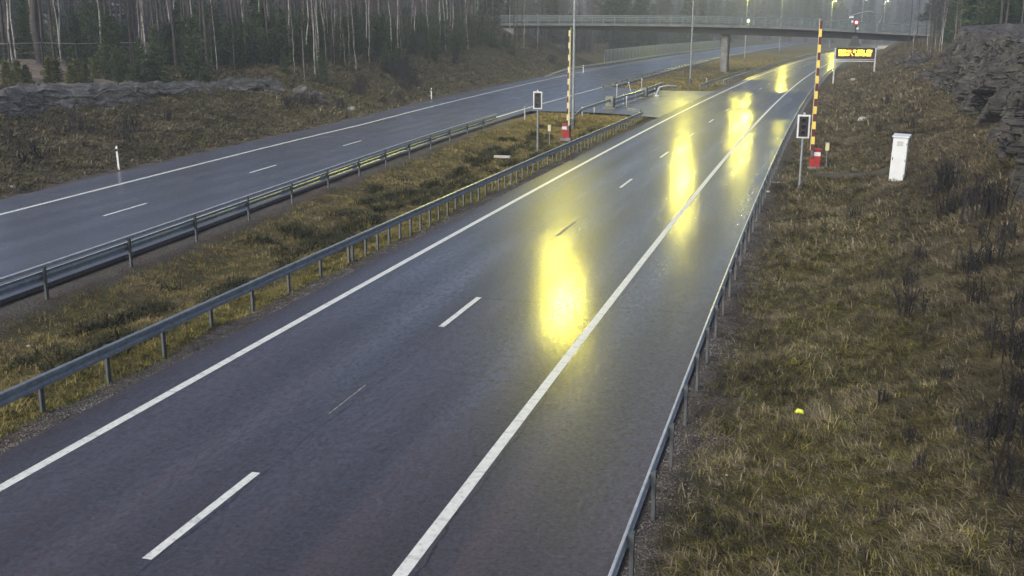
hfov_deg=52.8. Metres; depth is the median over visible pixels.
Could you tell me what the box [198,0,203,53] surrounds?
bare tree
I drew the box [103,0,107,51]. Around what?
bare tree
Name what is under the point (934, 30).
young bare tree
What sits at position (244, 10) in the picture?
bare tree
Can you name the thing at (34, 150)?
dead weed
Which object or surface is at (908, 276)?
dead weed
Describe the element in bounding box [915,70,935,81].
boulder
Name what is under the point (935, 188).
dead weed
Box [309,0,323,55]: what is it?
birch tree
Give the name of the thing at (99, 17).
birch tree
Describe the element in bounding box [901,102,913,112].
dead weed
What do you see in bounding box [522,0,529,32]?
birch tree
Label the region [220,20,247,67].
young conifer
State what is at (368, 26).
sapling
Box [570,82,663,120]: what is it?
gate barrier
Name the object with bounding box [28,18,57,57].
young conifer
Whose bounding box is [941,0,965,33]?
dark conifer
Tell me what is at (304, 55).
sapling
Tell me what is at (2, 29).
bare tree
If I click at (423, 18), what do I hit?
young conifer
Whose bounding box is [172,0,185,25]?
young conifer
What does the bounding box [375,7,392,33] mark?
young conifer
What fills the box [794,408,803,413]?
litter
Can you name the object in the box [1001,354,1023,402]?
dead weed
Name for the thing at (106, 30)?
young conifer
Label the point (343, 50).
conifer
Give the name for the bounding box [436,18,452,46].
young conifer
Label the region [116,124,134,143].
dead weed
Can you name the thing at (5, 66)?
conifer seedling
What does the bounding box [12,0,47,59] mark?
young conifer
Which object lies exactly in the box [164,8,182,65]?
young conifer
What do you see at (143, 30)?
birch tree
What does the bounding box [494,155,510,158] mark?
slab
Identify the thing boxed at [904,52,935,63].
boulder
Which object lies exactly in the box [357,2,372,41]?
young conifer
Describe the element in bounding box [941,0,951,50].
young bare tree
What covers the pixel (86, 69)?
conifer seedling
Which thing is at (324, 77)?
conifer
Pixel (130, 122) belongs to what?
dead weed
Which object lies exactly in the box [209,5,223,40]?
young conifer
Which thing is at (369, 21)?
birch tree
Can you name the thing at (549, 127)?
control post
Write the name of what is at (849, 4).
sky
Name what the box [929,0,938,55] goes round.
young bare tree
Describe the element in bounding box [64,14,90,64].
young conifer
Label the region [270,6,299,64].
young conifer
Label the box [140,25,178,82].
young conifer
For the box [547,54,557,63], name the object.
bare shrub
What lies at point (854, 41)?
red signal
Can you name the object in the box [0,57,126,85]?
sand mound
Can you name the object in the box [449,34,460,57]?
conifer
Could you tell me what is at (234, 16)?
young conifer
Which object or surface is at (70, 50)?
young conifer
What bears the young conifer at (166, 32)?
on the ground at (98, 280)
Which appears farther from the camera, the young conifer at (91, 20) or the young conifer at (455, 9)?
the young conifer at (455, 9)
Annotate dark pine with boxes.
[29,0,44,64]
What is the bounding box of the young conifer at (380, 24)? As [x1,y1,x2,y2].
[369,11,391,53]
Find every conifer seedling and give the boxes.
[0,59,16,85]
[10,59,30,84]
[21,63,35,83]
[39,54,58,82]
[49,59,66,81]
[64,63,80,83]
[71,58,89,81]
[81,61,93,81]
[89,59,102,78]
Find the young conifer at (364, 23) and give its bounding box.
[357,14,368,51]
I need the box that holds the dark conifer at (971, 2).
[944,0,983,47]
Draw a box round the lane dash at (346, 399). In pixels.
[328,385,365,413]
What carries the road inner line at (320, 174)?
on the road at (31, 237)
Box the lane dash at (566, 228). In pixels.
[556,222,575,235]
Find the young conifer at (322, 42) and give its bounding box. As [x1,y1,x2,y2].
[318,23,326,54]
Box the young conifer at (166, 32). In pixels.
[155,19,176,63]
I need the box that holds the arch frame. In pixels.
[845,11,882,65]
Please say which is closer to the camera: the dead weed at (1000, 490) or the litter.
the dead weed at (1000, 490)
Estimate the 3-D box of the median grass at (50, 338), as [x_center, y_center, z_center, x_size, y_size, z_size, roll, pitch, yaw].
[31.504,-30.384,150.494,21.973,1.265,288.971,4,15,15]
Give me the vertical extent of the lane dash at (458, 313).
0.001 m
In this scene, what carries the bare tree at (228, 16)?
on the ground at (98, 280)
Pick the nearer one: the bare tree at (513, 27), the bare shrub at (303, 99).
the bare shrub at (303, 99)
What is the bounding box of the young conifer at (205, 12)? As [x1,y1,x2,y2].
[198,2,214,31]
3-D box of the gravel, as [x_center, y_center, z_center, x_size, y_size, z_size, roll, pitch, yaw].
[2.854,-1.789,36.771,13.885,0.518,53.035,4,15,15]
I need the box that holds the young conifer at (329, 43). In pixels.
[324,34,339,59]
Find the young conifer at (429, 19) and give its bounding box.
[418,13,434,40]
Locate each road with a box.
[0,42,816,304]
[0,43,893,575]
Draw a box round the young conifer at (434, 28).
[430,22,442,53]
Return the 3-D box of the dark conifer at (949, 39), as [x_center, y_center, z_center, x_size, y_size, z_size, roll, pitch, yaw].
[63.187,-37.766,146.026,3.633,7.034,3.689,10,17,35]
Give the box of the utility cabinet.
[888,133,911,181]
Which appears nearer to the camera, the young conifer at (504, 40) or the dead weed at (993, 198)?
the dead weed at (993, 198)
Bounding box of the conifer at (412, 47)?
[407,27,419,54]
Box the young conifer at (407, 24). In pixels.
[401,19,412,48]
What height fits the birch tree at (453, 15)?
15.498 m
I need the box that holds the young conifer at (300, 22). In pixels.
[288,10,316,58]
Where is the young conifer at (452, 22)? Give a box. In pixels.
[450,20,458,47]
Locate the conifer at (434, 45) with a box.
[429,41,440,61]
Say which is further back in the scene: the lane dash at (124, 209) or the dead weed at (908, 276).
the lane dash at (124, 209)
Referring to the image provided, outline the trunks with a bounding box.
[4,0,938,53]
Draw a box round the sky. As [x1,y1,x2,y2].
[44,0,929,13]
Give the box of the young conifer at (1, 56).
[0,32,8,63]
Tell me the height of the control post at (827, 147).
1.590 m
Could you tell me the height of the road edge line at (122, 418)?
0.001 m
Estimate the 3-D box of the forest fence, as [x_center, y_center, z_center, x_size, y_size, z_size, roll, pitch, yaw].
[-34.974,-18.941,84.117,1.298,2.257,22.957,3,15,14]
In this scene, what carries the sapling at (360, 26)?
on the ground at (98, 280)
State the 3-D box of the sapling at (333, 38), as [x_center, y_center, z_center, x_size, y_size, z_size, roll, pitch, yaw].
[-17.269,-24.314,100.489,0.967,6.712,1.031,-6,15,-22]
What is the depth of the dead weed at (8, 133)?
54.07 m
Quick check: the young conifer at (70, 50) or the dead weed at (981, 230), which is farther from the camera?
the young conifer at (70, 50)
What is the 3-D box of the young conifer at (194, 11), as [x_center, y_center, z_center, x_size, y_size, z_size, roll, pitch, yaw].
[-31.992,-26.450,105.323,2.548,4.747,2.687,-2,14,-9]
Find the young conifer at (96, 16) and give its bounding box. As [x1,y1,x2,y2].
[93,1,101,46]
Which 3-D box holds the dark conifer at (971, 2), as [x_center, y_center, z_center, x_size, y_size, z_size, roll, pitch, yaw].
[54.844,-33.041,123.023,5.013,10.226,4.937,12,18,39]
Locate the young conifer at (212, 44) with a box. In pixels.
[201,27,224,64]
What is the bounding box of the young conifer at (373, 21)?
[370,12,378,42]
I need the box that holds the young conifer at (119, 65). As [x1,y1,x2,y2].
[107,45,129,82]
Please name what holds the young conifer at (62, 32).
on the ground at (98, 280)
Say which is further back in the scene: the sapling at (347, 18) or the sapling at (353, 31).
the sapling at (347, 18)
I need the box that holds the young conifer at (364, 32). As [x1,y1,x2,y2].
[363,23,374,50]
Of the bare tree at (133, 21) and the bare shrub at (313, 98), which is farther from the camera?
the bare tree at (133, 21)
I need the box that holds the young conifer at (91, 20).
[80,12,102,55]
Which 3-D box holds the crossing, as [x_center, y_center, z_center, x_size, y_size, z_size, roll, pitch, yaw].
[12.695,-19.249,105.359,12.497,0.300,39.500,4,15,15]
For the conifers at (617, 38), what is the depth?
322.17 m
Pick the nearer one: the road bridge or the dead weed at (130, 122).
the dead weed at (130, 122)
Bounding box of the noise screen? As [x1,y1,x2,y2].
[604,40,719,64]
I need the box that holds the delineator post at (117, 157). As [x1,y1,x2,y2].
[115,146,119,169]
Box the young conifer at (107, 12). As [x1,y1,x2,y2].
[96,8,128,71]
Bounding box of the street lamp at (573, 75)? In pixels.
[571,0,575,128]
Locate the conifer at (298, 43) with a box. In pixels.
[291,34,307,62]
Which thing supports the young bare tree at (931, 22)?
on the ground at (98, 280)
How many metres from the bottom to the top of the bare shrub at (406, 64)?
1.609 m
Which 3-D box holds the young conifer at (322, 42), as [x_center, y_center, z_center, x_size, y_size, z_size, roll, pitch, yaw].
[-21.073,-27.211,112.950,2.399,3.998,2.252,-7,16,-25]
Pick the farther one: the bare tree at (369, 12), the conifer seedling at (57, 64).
the bare tree at (369, 12)
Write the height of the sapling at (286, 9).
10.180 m
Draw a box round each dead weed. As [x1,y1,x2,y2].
[0,125,13,143]
[16,147,28,162]
[29,139,41,159]
[77,115,87,128]
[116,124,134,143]
[117,111,137,132]
[163,106,175,120]
[848,203,863,219]
[861,547,869,560]
[876,121,881,131]
[877,383,889,406]
[878,497,900,521]
[881,91,892,103]
[892,280,929,318]
[899,262,918,286]
[899,421,922,447]
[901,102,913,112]
[907,116,917,127]
[912,245,927,263]
[912,449,928,471]
[924,174,938,198]
[933,150,969,188]
[936,157,956,193]
[936,197,956,219]
[938,359,955,383]
[942,184,968,215]
[952,238,989,276]
[955,406,972,432]
[957,173,993,209]
[959,171,1007,221]
[962,404,1001,445]
[965,255,983,280]
[966,274,992,306]
[977,216,992,240]
[980,391,1021,435]
[983,312,1000,341]
[983,391,1023,454]
[984,237,1016,265]
[985,178,1021,215]
[986,441,1023,495]
[987,309,1023,365]
[989,478,1011,505]
[996,208,1022,243]
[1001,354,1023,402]
[1005,522,1023,554]
[1007,284,1023,321]
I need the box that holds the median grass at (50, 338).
[0,54,807,432]
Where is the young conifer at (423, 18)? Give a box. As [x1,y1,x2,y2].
[416,11,430,47]
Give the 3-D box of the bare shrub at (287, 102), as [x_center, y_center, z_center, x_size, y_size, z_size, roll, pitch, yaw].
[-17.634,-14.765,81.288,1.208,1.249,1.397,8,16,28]
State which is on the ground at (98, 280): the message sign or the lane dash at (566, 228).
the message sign
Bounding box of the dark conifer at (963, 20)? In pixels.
[954,0,987,24]
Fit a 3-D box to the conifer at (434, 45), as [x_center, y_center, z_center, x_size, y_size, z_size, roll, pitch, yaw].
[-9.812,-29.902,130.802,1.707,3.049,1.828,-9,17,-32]
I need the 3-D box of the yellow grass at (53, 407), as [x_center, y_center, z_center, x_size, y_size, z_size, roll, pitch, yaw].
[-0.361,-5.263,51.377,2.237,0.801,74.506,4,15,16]
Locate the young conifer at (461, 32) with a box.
[457,23,469,50]
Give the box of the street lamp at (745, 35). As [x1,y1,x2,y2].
[744,0,747,61]
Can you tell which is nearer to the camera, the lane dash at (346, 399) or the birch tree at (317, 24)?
the lane dash at (346, 399)
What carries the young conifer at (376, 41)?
on the ground at (98, 280)
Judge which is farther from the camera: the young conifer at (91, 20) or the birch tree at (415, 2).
the birch tree at (415, 2)
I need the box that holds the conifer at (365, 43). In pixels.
[362,36,373,57]
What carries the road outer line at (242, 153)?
on the road at (31, 237)
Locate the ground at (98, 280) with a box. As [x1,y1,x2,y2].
[0,0,1023,575]
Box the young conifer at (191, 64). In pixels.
[174,14,215,80]
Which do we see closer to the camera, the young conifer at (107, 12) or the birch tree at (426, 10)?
the young conifer at (107, 12)
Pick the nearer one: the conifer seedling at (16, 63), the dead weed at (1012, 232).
the dead weed at (1012, 232)
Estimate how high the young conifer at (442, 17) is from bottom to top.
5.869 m
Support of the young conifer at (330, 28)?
on the ground at (98, 280)
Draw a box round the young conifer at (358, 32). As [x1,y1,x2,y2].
[349,6,364,53]
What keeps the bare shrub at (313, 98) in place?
on the ground at (98, 280)
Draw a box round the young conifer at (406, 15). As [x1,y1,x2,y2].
[398,6,410,21]
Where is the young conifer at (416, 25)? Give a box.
[407,16,423,50]
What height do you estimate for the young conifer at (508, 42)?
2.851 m
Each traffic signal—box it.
[533,90,541,152]
[796,112,810,188]
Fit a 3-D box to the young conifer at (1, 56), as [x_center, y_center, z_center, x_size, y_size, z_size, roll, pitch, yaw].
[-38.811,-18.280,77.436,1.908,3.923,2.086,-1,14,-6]
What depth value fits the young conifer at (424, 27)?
135.69 m
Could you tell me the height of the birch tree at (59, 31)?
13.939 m
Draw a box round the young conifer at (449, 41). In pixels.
[446,30,455,50]
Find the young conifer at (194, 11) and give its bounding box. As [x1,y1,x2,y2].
[192,5,202,37]
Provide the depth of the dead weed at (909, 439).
17.70 m
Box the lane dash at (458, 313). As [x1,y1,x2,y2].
[439,297,480,326]
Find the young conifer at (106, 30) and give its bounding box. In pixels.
[88,13,131,79]
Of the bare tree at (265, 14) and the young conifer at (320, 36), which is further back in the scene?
the young conifer at (320, 36)
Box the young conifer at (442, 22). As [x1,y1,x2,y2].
[433,19,449,49]
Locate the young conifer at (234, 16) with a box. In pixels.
[230,7,242,38]
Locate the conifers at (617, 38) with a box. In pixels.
[0,0,950,51]
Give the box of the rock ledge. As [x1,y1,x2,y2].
[0,76,286,117]
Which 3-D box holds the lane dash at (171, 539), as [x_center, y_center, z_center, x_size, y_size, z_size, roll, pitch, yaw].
[-4.664,3.414,15.743,0.155,0.001,3.000,4,15,15]
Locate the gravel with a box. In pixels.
[0,151,799,575]
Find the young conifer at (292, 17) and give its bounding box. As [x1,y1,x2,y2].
[285,11,297,55]
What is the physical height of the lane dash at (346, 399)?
0.001 m
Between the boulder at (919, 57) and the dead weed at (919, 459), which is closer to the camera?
the dead weed at (919, 459)
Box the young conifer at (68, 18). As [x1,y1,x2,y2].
[65,10,80,48]
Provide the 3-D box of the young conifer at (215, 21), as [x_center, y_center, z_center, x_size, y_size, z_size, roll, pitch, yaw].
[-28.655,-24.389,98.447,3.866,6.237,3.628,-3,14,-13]
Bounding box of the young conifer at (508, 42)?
[506,32,513,48]
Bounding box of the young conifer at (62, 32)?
[55,23,74,57]
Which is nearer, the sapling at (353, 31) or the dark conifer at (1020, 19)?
the sapling at (353, 31)
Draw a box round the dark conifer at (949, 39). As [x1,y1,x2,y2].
[942,0,964,43]
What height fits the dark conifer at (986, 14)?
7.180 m
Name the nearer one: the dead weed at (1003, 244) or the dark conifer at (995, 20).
the dead weed at (1003, 244)
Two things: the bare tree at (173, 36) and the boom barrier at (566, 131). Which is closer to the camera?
the boom barrier at (566, 131)
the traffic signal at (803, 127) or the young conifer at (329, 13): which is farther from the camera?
the young conifer at (329, 13)
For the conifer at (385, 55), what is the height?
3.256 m
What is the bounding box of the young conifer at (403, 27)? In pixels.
[398,15,409,47]
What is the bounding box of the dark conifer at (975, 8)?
[958,0,1015,25]
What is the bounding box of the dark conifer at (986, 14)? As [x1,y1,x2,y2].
[974,0,1004,24]
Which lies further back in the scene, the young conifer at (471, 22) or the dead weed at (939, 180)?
the young conifer at (471, 22)
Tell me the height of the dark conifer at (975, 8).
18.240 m
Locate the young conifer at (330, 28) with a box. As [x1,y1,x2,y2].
[319,18,338,54]
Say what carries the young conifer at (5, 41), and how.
on the ground at (98, 280)
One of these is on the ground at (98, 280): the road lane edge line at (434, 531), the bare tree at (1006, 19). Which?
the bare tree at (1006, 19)
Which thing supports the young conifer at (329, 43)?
on the ground at (98, 280)
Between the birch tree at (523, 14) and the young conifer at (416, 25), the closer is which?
the young conifer at (416, 25)
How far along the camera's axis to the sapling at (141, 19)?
84.40 m
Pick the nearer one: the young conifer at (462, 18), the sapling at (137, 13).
the sapling at (137, 13)
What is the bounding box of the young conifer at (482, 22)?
[474,3,488,43]
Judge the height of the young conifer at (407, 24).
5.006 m
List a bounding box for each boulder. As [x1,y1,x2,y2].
[291,85,311,95]
[308,90,324,98]
[317,99,329,104]
[894,58,904,64]
[903,61,919,68]
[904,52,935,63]
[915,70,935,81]
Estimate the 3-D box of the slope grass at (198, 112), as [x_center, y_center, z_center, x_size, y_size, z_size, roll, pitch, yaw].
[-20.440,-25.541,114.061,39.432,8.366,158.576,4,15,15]
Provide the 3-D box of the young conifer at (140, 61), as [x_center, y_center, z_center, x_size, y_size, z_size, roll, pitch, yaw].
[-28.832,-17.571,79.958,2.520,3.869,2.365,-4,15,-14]
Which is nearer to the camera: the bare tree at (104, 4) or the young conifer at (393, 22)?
the bare tree at (104, 4)
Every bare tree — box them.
[0,0,6,59]
[2,0,12,53]
[37,0,45,54]
[47,0,55,59]
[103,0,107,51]
[109,0,112,22]
[119,0,122,41]
[127,0,132,47]
[130,0,136,53]
[136,0,140,43]
[149,0,165,65]
[150,0,154,40]
[159,0,164,31]
[162,0,166,39]
[167,0,177,67]
[178,0,183,25]
[182,0,185,17]
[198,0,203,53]
[201,0,208,74]
[226,0,229,43]
[229,0,235,58]
[234,0,237,27]
[237,0,254,61]
[261,0,269,63]
[271,0,286,53]
[354,0,357,48]
[358,0,362,42]
[361,0,375,47]
[366,0,379,22]
[390,0,401,23]
[394,0,404,39]
[510,2,520,48]
[511,0,522,43]
[518,1,529,42]
[908,0,915,44]
[912,3,918,43]
[915,2,923,46]
[925,4,931,39]
[929,0,935,42]
[929,0,938,54]
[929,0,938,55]
[939,0,947,50]
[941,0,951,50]
[951,0,963,36]
[999,0,1003,23]
[1005,0,1009,22]
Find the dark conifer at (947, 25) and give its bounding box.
[937,8,953,40]
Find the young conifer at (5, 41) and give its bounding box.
[0,22,13,55]
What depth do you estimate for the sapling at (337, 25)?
110.78 m
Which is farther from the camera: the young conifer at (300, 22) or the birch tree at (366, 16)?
the birch tree at (366, 16)
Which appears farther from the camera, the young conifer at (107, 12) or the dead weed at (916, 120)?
the young conifer at (107, 12)
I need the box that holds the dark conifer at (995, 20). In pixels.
[987,0,1012,24]
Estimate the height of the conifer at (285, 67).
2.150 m
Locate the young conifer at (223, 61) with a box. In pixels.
[217,24,237,64]
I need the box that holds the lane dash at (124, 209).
[103,203,146,215]
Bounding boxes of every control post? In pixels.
[548,124,551,144]
[825,142,829,165]
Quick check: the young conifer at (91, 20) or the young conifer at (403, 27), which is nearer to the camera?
the young conifer at (91, 20)
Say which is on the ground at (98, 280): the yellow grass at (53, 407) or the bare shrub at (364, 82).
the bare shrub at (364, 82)
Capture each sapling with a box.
[131,0,146,73]
[131,3,147,77]
[136,0,146,59]
[144,0,154,61]
[207,0,217,68]
[207,6,213,70]
[226,3,237,72]
[280,0,293,44]
[288,8,296,72]
[297,2,305,70]
[300,31,308,80]
[312,5,318,64]
[319,5,327,51]
[329,1,335,45]
[330,7,335,70]
[334,2,343,53]
[342,1,350,54]
[346,1,358,68]
[358,1,363,49]
[364,2,373,60]
[415,0,423,53]
[450,0,456,53]
[464,11,468,52]
[496,1,500,49]
[497,9,502,42]
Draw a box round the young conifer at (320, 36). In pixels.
[306,13,323,53]
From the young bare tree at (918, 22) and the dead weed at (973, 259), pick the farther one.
the young bare tree at (918, 22)
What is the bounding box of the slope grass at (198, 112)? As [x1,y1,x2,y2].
[0,25,579,198]
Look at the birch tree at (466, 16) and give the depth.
153.70 m
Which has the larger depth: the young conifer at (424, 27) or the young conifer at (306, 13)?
the young conifer at (424, 27)
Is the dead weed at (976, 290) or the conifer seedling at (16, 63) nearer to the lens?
the dead weed at (976, 290)
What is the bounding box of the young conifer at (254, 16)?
[240,0,274,62]
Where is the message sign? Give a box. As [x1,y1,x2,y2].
[832,48,876,83]
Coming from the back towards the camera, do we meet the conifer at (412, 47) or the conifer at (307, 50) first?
the conifer at (412, 47)
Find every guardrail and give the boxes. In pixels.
[0,107,643,413]
[0,114,496,299]
[545,47,720,76]
[602,50,753,90]
[608,68,831,575]
[699,69,745,90]
[723,49,834,84]
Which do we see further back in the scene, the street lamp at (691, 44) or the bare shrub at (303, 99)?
the street lamp at (691, 44)
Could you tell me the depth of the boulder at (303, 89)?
90.27 m
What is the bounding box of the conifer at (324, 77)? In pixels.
[312,49,330,83]
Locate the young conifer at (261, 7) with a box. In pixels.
[258,4,275,54]
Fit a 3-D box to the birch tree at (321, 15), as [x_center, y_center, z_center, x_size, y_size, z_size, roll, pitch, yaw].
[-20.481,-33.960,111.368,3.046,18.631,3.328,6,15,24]
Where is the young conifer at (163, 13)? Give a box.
[159,0,168,42]
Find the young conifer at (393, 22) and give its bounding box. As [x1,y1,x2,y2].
[389,17,395,26]
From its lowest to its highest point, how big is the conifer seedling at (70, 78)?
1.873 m
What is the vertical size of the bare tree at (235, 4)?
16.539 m
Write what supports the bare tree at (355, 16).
on the ground at (98, 280)
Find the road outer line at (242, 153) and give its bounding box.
[0,42,787,214]
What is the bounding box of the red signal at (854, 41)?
[849,16,859,45]
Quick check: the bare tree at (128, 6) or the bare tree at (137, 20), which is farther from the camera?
the bare tree at (137, 20)
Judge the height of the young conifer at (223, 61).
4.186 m
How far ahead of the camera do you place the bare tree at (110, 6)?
108.44 m
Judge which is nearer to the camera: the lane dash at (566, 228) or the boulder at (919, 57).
the lane dash at (566, 228)
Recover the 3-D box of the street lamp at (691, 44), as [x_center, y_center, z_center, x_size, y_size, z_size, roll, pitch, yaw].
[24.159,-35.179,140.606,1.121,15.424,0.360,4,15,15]
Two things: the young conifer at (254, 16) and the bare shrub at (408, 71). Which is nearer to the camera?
the young conifer at (254, 16)
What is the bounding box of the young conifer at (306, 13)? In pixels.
[293,9,315,55]
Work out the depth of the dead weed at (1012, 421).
16.42 m
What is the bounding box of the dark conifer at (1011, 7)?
[1004,0,1019,23]
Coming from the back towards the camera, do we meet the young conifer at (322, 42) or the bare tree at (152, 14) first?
the bare tree at (152, 14)
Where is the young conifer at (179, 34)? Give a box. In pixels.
[169,15,201,63]
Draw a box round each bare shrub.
[281,92,296,108]
[293,90,309,104]
[305,91,320,103]
[331,96,346,108]
[349,79,364,93]
[353,73,370,87]
[363,46,381,62]
[384,60,399,72]
[388,62,406,78]
[393,74,414,89]
[395,90,403,99]
[398,56,411,68]
[401,63,417,79]
[408,75,422,86]
[449,55,460,63]
[508,48,515,55]
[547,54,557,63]
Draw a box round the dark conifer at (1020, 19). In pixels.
[1010,0,1023,23]
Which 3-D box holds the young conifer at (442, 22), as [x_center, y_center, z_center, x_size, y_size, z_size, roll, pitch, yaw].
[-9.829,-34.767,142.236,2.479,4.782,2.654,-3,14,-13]
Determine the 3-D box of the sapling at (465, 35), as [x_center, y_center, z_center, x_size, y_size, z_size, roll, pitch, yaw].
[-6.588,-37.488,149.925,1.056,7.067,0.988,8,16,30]
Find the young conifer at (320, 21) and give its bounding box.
[319,2,330,43]
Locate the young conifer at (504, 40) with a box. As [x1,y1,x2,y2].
[501,33,507,48]
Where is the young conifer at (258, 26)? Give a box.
[248,8,265,57]
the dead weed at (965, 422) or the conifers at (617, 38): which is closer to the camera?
the dead weed at (965, 422)
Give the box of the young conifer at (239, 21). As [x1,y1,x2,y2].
[234,13,250,57]
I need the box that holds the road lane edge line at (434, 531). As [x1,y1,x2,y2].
[392,47,878,575]
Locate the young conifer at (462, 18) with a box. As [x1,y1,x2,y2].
[456,15,468,42]
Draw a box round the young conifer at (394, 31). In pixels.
[389,24,401,50]
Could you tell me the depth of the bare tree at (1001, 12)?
100.03 m
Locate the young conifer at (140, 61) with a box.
[127,37,154,82]
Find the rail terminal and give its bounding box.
[654,85,676,95]
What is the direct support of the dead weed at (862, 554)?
on the ground at (98, 280)
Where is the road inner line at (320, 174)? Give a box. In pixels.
[5,42,813,283]
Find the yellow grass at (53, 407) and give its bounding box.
[0,117,646,437]
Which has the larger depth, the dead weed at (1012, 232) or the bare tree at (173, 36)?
the bare tree at (173, 36)
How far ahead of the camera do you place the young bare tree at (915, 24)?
152.60 m
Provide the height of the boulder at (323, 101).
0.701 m
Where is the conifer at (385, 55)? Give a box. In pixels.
[378,43,392,70]
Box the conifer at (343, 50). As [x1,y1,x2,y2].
[338,37,350,61]
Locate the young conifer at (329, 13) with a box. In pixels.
[319,9,335,20]
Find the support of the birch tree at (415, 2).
on the ground at (98, 280)
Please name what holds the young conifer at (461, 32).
on the ground at (98, 280)
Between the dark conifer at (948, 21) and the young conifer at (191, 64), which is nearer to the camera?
the young conifer at (191, 64)
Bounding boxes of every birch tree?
[2,0,16,58]
[6,0,12,60]
[50,0,63,53]
[54,0,61,61]
[97,0,102,51]
[140,0,146,59]
[288,0,291,57]
[302,0,310,52]
[307,0,316,72]
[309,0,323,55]
[312,0,318,56]
[320,0,326,55]
[329,0,338,42]
[357,0,367,51]
[368,0,369,52]
[385,0,391,49]
[397,0,398,47]
[410,1,422,35]
[420,0,432,49]
[451,0,456,42]
[458,0,469,45]
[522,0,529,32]
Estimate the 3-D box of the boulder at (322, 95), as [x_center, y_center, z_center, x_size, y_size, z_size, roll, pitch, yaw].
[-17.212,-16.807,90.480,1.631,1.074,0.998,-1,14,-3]
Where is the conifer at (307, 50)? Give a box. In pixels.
[301,43,312,62]
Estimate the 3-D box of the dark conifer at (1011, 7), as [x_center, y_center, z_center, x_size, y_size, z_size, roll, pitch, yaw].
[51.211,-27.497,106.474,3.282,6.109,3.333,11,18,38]
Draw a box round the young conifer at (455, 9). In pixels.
[449,5,460,35]
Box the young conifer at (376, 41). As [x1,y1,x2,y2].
[370,29,384,54]
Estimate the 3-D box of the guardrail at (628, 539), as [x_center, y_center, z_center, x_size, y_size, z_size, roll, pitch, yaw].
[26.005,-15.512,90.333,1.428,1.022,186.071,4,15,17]
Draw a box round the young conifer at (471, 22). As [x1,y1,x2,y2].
[463,13,478,45]
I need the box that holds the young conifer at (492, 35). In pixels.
[485,20,499,47]
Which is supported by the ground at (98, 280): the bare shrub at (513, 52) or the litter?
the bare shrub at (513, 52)
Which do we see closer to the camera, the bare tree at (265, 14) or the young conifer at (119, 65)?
the young conifer at (119, 65)
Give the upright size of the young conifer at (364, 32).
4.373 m
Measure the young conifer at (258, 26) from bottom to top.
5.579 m
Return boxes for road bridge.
[501,15,930,72]
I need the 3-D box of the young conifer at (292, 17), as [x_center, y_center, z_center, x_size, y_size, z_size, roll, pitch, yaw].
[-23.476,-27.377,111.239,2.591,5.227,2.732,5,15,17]
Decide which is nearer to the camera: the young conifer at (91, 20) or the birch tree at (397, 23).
the young conifer at (91, 20)
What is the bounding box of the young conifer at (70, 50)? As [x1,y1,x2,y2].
[67,29,85,61]
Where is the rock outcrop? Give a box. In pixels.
[931,23,1023,202]
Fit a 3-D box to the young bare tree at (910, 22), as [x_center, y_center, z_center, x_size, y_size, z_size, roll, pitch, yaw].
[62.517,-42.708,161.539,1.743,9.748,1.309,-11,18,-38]
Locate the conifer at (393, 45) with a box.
[389,38,398,57]
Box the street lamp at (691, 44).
[689,0,693,84]
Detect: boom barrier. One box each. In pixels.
[560,30,572,140]
[807,21,822,169]
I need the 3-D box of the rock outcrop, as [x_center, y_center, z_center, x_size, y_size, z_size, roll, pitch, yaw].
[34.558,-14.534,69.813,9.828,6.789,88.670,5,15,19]
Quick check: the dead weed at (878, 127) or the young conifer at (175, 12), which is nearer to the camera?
the dead weed at (878, 127)
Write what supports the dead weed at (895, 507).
on the ground at (98, 280)
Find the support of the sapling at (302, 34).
on the ground at (98, 280)
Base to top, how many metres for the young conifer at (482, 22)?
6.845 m
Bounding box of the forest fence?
[0,42,156,66]
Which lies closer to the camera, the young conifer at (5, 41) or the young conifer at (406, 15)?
the young conifer at (5, 41)
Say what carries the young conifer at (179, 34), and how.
on the ground at (98, 280)
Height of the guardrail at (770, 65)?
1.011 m
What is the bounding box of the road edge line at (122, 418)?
[0,44,880,490]
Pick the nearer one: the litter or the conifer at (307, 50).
the litter
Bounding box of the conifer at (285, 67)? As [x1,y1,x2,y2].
[278,51,289,72]
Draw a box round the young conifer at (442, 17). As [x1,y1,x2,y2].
[436,11,450,48]
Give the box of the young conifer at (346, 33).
[335,14,357,53]
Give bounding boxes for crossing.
[531,87,714,117]
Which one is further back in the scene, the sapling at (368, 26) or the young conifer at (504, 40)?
the young conifer at (504, 40)
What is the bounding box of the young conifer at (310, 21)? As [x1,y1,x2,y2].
[303,19,320,55]
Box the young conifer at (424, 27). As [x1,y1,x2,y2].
[417,23,431,49]
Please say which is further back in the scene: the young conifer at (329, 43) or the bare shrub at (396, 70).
the bare shrub at (396, 70)
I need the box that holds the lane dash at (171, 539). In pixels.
[143,472,258,558]
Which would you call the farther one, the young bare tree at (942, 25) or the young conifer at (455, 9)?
the young conifer at (455, 9)
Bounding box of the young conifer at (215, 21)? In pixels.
[196,1,225,61]
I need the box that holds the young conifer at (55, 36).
[46,5,68,54]
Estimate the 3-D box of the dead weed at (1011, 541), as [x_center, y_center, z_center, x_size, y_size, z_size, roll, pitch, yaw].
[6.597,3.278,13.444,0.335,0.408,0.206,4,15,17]
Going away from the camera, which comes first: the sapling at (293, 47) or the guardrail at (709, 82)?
the sapling at (293, 47)

